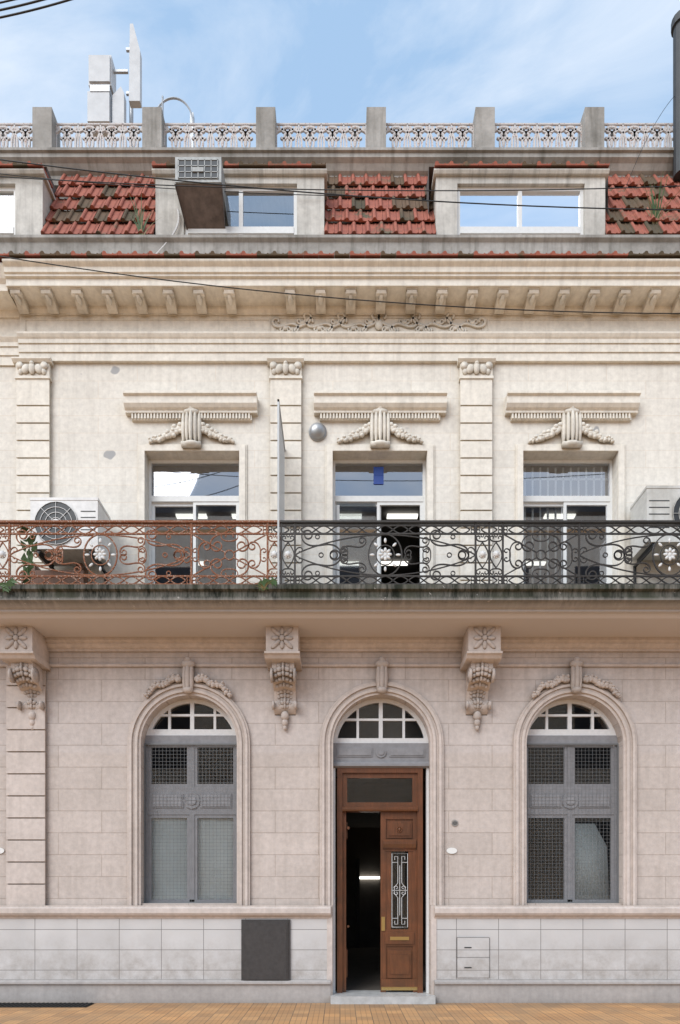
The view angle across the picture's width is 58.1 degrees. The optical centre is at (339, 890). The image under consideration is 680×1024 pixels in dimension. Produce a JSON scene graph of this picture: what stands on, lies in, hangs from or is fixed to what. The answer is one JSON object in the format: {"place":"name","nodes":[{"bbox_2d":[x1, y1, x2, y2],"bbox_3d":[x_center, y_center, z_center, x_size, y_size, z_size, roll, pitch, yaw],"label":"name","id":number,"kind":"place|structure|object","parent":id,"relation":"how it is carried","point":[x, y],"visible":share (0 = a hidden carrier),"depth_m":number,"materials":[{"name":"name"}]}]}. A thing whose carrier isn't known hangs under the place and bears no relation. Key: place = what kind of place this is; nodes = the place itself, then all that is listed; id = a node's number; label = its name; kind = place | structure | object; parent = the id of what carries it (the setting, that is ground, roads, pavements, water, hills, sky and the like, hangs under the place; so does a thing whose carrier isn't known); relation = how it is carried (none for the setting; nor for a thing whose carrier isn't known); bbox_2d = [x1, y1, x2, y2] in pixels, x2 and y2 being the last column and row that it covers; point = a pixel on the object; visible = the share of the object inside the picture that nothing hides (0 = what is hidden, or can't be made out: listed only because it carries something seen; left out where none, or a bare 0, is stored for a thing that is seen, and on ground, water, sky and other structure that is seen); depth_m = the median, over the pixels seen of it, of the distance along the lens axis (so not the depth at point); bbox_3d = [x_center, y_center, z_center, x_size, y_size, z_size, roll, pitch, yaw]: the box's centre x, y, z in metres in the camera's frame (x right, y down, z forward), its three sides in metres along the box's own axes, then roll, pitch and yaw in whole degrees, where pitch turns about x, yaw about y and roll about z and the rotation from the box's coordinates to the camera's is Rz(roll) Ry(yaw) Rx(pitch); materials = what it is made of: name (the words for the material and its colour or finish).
{"place":"outdoors","nodes":[
{"label":"outdoors","id":0,"kind":"place"},
{"bbox_2d":[90,44,194,146],"bbox_3d":[-3.755,-13.921,11.695,1.886,4.758,0.410,0,0,0],"label":"antenna pole","id":1,"kind":"object","parent":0,"point":[100,88],"visible":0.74,"depth_m":11.76,"materials":[{"name":"grey metal"}]},
{"bbox_2d":[87,24,141,137],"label":"roof antenna panels","id":2,"kind":"object","parent":1,"relation":"attached to","point":[103,107],"visible":0.88,"depth_m":11.50,"materials":[{"name":"white plastic"}]},
{"bbox_2d":[205,546,235,582],"bbox_3d":[-1.715,-4.443,9.285,0.562,1.250,0.550,0,0,0],"label":"panel","id":3,"kind":"object","parent":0,"point":[210,555],"visible":0.14,"depth_m":9.01,"materials":[{"name":"grey"}]},
{"bbox_2d":[0,652,679,993],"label":"ground floor wall","id":4,"kind":"structure","parent":0,"point":[90,712],"depth_m":8.60,"materials":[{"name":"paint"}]},
{"bbox_2d":[6,666,45,904],"bbox_3d":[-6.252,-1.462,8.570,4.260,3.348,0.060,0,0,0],"label":"pilaster","id":5,"kind":"object","parent":4,"relation":"attached to","point":[26,813],"visible":0.94,"depth_m":8.54,"materials":[{"name":"beige stone"}]},
{"bbox_2d":[0,919,326,978],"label":"wall base","id":6,"kind":"object","parent":4,"relation":"attached to","point":[120,948],"visible":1,"depth_m":8.56,"materials":[{"name":"grey stone"}]},
{"bbox_2d":[241,919,289,980],"bbox_3d":[-1.036,0.848,8.540,0.684,0.880,0.040,0,0,0],"label":"utility panel","id":7,"kind":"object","parent":6,"relation":"attached to","point":[265,949],"depth_m":8.52,"materials":[{"name":"metal"}]},
{"bbox_2d":[0,905,330,918],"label":"ledge molding","id":8,"kind":"structure","parent":4,"relation":"attached to","point":[165,911],"depth_m":8.50,"materials":[{"name":"beige stone"}]},
{"bbox_2d":[0,848,456,853],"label":"wall vents and plates","id":9,"kind":"object","parent":4,"relation":"attached to","point":[448,850],"visible":1,"depth_m":8.59,"materials":[{"name":"white ceramic"}]},
{"bbox_2d":[0,626,502,714],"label":"balcony bracket","id":10,"kind":"structure","parent":4,"relation":"attached to","point":[35,653],"depth_m":8.18,"materials":[{"name":"beige stone"}]},
{"bbox_2d":[5,627,495,730],"bbox_3d":[0.575,-2.868,8.350,10.110,1.267,0.543,0,0,0],"label":"corbel carving","id":11,"kind":"object","parent":10,"relation":"attached to","point":[16,637],"visible":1,"depth_m":8.28},
{"bbox_2d":[0,174,668,591],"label":"green weeds","id":12,"kind":"object","parent":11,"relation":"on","point":[8,584],"visible":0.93,"depth_m":7.75,"materials":[{"name":"green plant"}]},
{"bbox_2d":[0,316,679,582],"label":"wall molding","id":13,"kind":"structure","parent":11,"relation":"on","point":[50,341],"depth_m":8.54,"materials":[{"name":"beige stone"}]},
{"bbox_2d":[0,259,679,318],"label":"cornice","id":14,"kind":"structure","parent":13,"relation":"on","point":[489,277],"depth_m":8.22,"materials":[{"name":"beige stone"}]},
{"bbox_2d":[44,167,607,234],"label":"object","id":15,"kind":"object","parent":14,"relation":"on","point":[430,177],"visible":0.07,"depth_m":9.22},
{"bbox_2d":[155,208,179,253],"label":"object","id":16,"kind":"object","parent":15,"relation":"attached to","point":[176,228],"visible":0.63,"depth_m":8.95,"materials":[{"name":"white plastic"}]},
{"bbox_2d":[0,168,609,234],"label":"dormer fronts","id":17,"kind":"object","parent":15,"relation":"attached to","point":[34,198],"visible":0.33,"depth_m":9.00,"materials":[{"name":"white paint"}]},
{"bbox_2d":[174,183,224,229],"bbox_3d":[-2.017,-9.913,8.860,0.676,0.315,0.380,0,0,0],"label":"panel","id":18,"kind":"object","parent":17,"relation":"attached to","point":[202,207],"visible":0.92,"depth_m":8.88,"materials":[{"name":"brown metal"}]},
{"bbox_2d":[175,157,227,220],"bbox_3d":[-2.017,-10.254,8.940,0.656,0.356,0.520,0,0,0],"label":"air conditioner box","id":19,"kind":"object","parent":17,"relation":"attached to","point":[220,177],"depth_m":8.70,"materials":[{"name":"white metal"}]},
{"bbox_2d":[179,160,216,178],"bbox_3d":[-2.017,-10.254,8.697,0.576,0.276,0.006,0,0,0],"label":"grille","id":20,"kind":"object","parent":19,"relation":"attached to","point":[195,162],"depth_m":8.69,"materials":[{"name":"grey metal"}]},
{"bbox_2d":[0,187,582,234],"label":"dormer window frames","id":21,"kind":"structure","parent":17,"relation":"in","point":[519,229],"depth_m":9.05,"materials":[{"name":"white wood"}]},
{"bbox_2d":[460,193,578,226],"bbox_3d":[0.588,-9.495,9.080,14.082,1.814,0.001,0,0,0],"label":"dormer window glass","id":22,"kind":"object","parent":21,"relation":"in","point":[476,215],"visible":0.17,"depth_m":9.08,"materials":[{"name":"glass"}]},
{"bbox_2d":[0,107,673,189],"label":"parapet","id":23,"kind":"structure","parent":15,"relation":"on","point":[375,156],"depth_m":9.56,"materials":[{"name":"grey concrete"}]},
{"bbox_2d":[0,123,672,146],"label":"ornamental railing","id":24,"kind":"object","parent":23,"relation":"on","point":[310,130],"visible":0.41,"depth_m":9.79,"materials":[{"name":"metal"}]},
{"bbox_2d":[671,10,679,181],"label":"flue pipe","id":25,"kind":"object","parent":23,"relation":"attached to","point":[675,28],"visible":1,"depth_m":9.45,"materials":[{"name":"grey metal"}]},
{"bbox_2d":[0,161,679,261],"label":"mansard roof tiles","id":26,"kind":"object","parent":14,"relation":"on","point":[381,212],"visible":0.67,"depth_m":9.11,"materials":[{"name":"tile"}]},
{"bbox_2d":[9,287,679,313],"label":"cornice brackets","id":27,"kind":"object","parent":14,"relation":"attached to","point":[142,306],"visible":0.98,"depth_m":8.36,"materials":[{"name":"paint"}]},
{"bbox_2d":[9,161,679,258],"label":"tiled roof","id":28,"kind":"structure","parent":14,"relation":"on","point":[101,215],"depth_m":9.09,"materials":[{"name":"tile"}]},
{"bbox_2d":[0,0,679,313],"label":"overhead cables","id":29,"kind":"object","parent":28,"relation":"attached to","point":[64,1],"visible":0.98,"depth_m":7.66,"materials":[{"name":"black plastic"}]},
{"bbox_2d":[0,538,679,571],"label":"white railing rosettes","id":30,"kind":"object","parent":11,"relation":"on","point":[385,554],"visible":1,"depth_m":7.68,"materials":[{"name":"metal"}]},
{"bbox_2d":[139,182,677,589],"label":"dry weed plants","id":31,"kind":"object","parent":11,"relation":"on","point":[267,583],"visible":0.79,"depth_m":9.01,"materials":[{"name":"plant"}]},
{"bbox_2d":[0,637,679,666],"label":"string course under balcony","id":32,"kind":"object","parent":4,"relation":"attached to","point":[358,644],"visible":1,"depth_m":8.52,"materials":[{"name":"beige stone"}]},
{"bbox_2d":[0,364,679,582],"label":"upper wall","id":33,"kind":"structure","parent":4,"relation":"on","point":[97,435],"depth_m":8.60,"materials":[{"name":"paint"}]},
{"bbox_2d":[30,497,110,565],"bbox_3d":[-3.632,-4.831,8.257,0.897,0.675,0.457,0,0,0],"label":"air conditioner unit","id":34,"kind":"object","parent":33,"relation":"attached to","point":[77,505],"visible":0.59,"depth_m":8.05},
{"bbox_2d":[35,502,106,581],"bbox_3d":[-3.617,-4.576,8.320,0.797,1.067,0.558,0,0,0],"label":"fan grille","id":35,"kind":"object","parent":33,"relation":"attached to","point":[58,515],"visible":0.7,"depth_m":8.04,"materials":[{"name":"black metal"}]},
{"bbox_2d":[16,313,614,448],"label":"first floor ornaments","id":36,"kind":"object","parent":33,"relation":"attached to","point":[190,426],"visible":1,"depth_m":8.53,"materials":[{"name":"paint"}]},
{"bbox_2d":[309,422,326,441],"bbox_3d":[-0.314,-6.436,8.550,0.250,0.250,0.099,0,0,0],"label":"globe lamp","id":37,"kind":"object","parent":33,"relation":"attached to","point":[317,431],"visible":1,"depth_m":8.54,"materials":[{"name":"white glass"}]},
{"bbox_2d":[153,466,607,582],"bbox_3d":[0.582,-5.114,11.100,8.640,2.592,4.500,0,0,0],"label":"window glass","id":38,"kind":"object","parent":33,"relation":"attached to","point":[224,480],"visible":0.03,"depth_m":10.40,"materials":[{"name":"clear glass"}]},
{"bbox_2d":[176,514,575,565],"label":"ceiling lamps","id":39,"kind":"object","parent":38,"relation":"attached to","point":[357,516],"visible":0.49,"depth_m":10.42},
{"bbox_2d":[149,460,611,582],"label":"first floor window frames","id":40,"kind":"structure","parent":33,"relation":"attached to","point":[532,501],"depth_m":8.77,"materials":[{"name":"white wood"}]},
{"bbox_2d":[374,467,383,483],"bbox_3d":[0.554,-5.956,8.782,0.144,0.248,0.012,0,0,0],"label":"sticker","id":41,"kind":"object","parent":40,"relation":"attached to","point":[378,475],"visible":1,"depth_m":8.78,"materials":[{"name":"blue paper"}]},
{"bbox_2d":[630,485,679,559],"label":"air conditioner","id":42,"kind":"object","parent":33,"relation":"attached to","point":[640,509],"visible":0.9,"depth_m":8.05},
{"bbox_2d":[633,498,679,582],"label":"air conditioner grille","id":43,"kind":"object","parent":33,"relation":"attached to","point":[647,551],"visible":0.73,"depth_m":8.05,"materials":[{"name":"black metal"}]},
{"bbox_2d":[0,584,679,636],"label":"balcony slab","id":44,"kind":"structure","parent":4,"relation":"attached to","point":[342,610],"depth_m":7.79,"materials":[{"name":"beige concrete"}]},
{"bbox_2d":[21,563,87,582],"bbox_3d":[-3.882,-4.128,8.375,0.840,0.620,0.250,0,0,0],"label":"stored timber","id":45,"kind":"object","parent":44,"relation":"on","point":[37,570],"visible":0.31,"depth_m":8.25,"materials":[{"name":"brown wood"}]},
{"bbox_2d":[0,520,279,583],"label":"balcony railing","id":46,"kind":"object","parent":44,"relation":"on","point":[8,575],"visible":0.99,"depth_m":7.69,"materials":[{"name":"brown metal"}]},
{"bbox_2d":[277,399,284,583],"bbox_3d":[-0.774,-4.989,8.135,0.024,2.342,0.930,0,0,0],"label":"balcony partition","id":47,"kind":"object","parent":44,"relation":"on","point":[280,477],"visible":0.67,"depth_m":7.94,"materials":[{"name":"grey metal"}]},
{"bbox_2d":[268,520,679,583],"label":"balcony railing","id":48,"kind":"object","parent":44,"relation":"on","point":[476,575],"visible":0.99,"depth_m":7.69,"materials":[{"name":"black metal"}]},
{"bbox_2d":[337,768,422,992],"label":"door","id":49,"kind":"structure","parent":4,"relation":"attached to","point":[401,829],"depth_m":8.76,"materials":[{"name":"brown wood"}]},
{"bbox_2d":[381,917,416,989],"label":"brass door fittings","id":50,"kind":"object","parent":49,"relation":"attached to","point":[393,938],"depth_m":8.76,"materials":[{"name":"gold metal"}]},
{"bbox_2d":[392,853,407,926],"bbox_3d":[0.858,0.001,8.782,0.231,1.060,0.007,0,0,0],"label":"door grille","id":51,"kind":"object","parent":49,"relation":"attached to","point":[394,890],"visible":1,"depth_m":8.78,"materials":[{"name":"grey metal"}]},
{"bbox_2d":[146,699,615,746],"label":"white fanlight bars","id":52,"kind":"object","parent":4,"relation":"attached to","point":[569,715],"visible":0.83,"depth_m":8.76,"materials":[{"name":"paint"}]},
{"bbox_2d":[333,699,428,992],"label":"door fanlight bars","id":53,"kind":"object","parent":4,"relation":"attached to","point":[381,720],"depth_m":8.76,"materials":[{"name":"white wood"}]},
{"bbox_2d":[333,743,428,768],"bbox_3d":[0.584,-1.926,8.745,1.372,0.356,0.110,0,0,0],"label":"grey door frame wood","id":54,"kind":"object","parent":4,"relation":"attached to","point":[380,755],"visible":0.93,"depth_m":8.73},
{"bbox_2d":[145,735,617,901],"bbox_3d":[0.590,-1.016,8.786,6.776,2.400,0.108,0,0,0],"label":"window frame","id":55,"kind":"object","parent":4,"relation":"on","point":[218,800],"visible":0.81,"depth_m":8.76,"materials":[{"name":"grey paint"}]},
{"bbox_2d":[152,818,609,899],"bbox_3d":[0.580,-0.465,8.851,6.636,1.238,0.070,0,0,0],"label":"window curtain","id":56,"kind":"object","parent":55,"relation":"attached to","point":[164,868],"depth_m":8.84,"materials":[{"name":"fabric"}]},
{"bbox_2d":[144,743,618,902],"bbox_3d":[0.590,-0.956,8.730,6.776,2.280,0.020,0,0,0],"label":"window grille","id":57,"kind":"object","parent":4,"relation":"attached to","point":[534,821],"depth_m":8.73,"materials":[{"name":"grey metal"}]},
{"bbox_2d":[143,657,620,697],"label":"keystone ornaments","id":58,"kind":"object","parent":4,"relation":"attached to","point":[574,678],"visible":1,"depth_m":8.49},
{"bbox_2d":[127,681,636,904],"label":"arch molding","id":59,"kind":"structure","parent":4,"relation":"attached to","point":[418,702],"depth_m":8.56,"materials":[{"name":"beige stone"}]},
{"bbox_2d":[327,905,436,994],"bbox_3d":[0.584,0.838,8.575,1.532,1.252,0.050,0,0,0],"label":"door jamb base","id":60,"kind":"object","parent":4,"relation":"attached to","point":[433,949],"visible":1,"depth_m":8.55,"materials":[{"name":"beige stone"}]},
{"bbox_2d":[452,820,457,825],"bbox_3d":[1.614,-0.944,8.594,0.090,0.090,0.012,0,0,0],"label":"doorbell","id":61,"kind":"object","parent":4,"relation":"attached to","point":[454,822],"visible":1,"depth_m":8.59,"materials":[{"name":"silver metal"}]},
{"bbox_2d":[434,905,679,918],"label":"ledge molding","id":62,"kind":"structure","parent":4,"relation":"attached to","point":[556,911],"depth_m":8.50,"materials":[{"name":"beige stone"}]},
{"bbox_2d":[437,919,679,978],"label":"wall cladding","id":63,"kind":"structure","parent":4,"relation":"attached to","point":[584,948],"depth_m":8.56,"materials":[{"name":"grey stone"}]},
{"bbox_2d":[457,938,488,977],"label":"tiled meter doors","id":64,"kind":"structure","parent":63,"relation":"attached to","point":[479,966],"depth_m":8.55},
{"bbox_2d":[457,937,489,977],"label":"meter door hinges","id":65,"kind":"object","parent":63,"relation":"attached to","point":[471,947],"visible":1,"depth_m":8.55,"materials":[{"name":"grey metal"}]},
{"bbox_2d":[0,1003,679,1023],"bbox_3d":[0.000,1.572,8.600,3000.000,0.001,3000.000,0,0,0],"label":"sidewalk","id":66,"kind":"structure","parent":0,"point":[330,1013],"depth_m":7.80,"materials":[{"name":"tile"}]},
{"bbox_2d":[0,1003,93,1006],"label":"sidewalk drain grate","id":67,"kind":"object","parent":66,"relation":"in","point":[44,1004],"depth_m":8.31,"materials":[{"name":"grey"}]},
{"bbox_2d":[0,979,330,1002],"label":"plinth course","id":68,"kind":"object","parent":66,"relation":"on","point":[146,991],"visible":1,"depth_m":8.53,"materials":[{"name":"grey stone"}]},
{"bbox_2d":[335,704,424,989],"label":"entrance hall","id":69,"kind":"structure","parent":66,"relation":"on","point":[363,845],"depth_m":14.34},
{"bbox_2d":[355,858,359,947],"bbox_3d":[0.452,0.331,15.810,0.108,2.302,0.100,0,0,0],"label":"door glass","id":70,"kind":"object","parent":69,"relation":"attached to","point":[357,902],"depth_m":15.76,"materials":[{"name":"glass"}]},
{"bbox_2d":[360,877,379,878],"bbox_3d":[0.713,-0.323,15.815,0.625,0.060,0.070,0,0,0],"label":"ceiling light","id":71,"kind":"object","parent":69,"relation":"attached to","point":[369,877],"visible":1,"depth_m":15.78,"materials":[{"name":"white plastic"}]},
{"bbox_2d":[331,990,435,1003],"bbox_3d":[0.594,1.518,8.700,1.448,0.108,0.520,0,0,0],"label":"doorstep","id":72,"kind":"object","parent":66,"relation":"on","point":[379,997],"depth_m":8.44,"materials":[{"name":"grey stone"}]},
{"bbox_2d":[434,979,679,1002],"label":"plinth course","id":73,"kind":"object","parent":66,"relation":"on","point":[556,990],"visible":0.92,"depth_m":8.53,"materials":[{"name":"grey stone"}]},
{"bbox_2d":[0,193,679,257],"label":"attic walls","id":74,"kind":"structure","parent":0,"point":[154,243],"depth_m":8.95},
{"bbox_2d":[0,0,679,146],"label":"sky","id":75,"kind":"structure","parent":0,"point":[311,61],"materials":[{"name":"blue"}]},
{"bbox_2d":[152,704,609,899],"bbox_3d":[0.590,-1.228,9.450,7.376,3.424,1.200,0,0,0],"label":"window glass","id":76,"kind":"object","parent":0,"point":[543,868],"depth_m":10.05,"materials":[{"name":"grey glass"}]}
]}

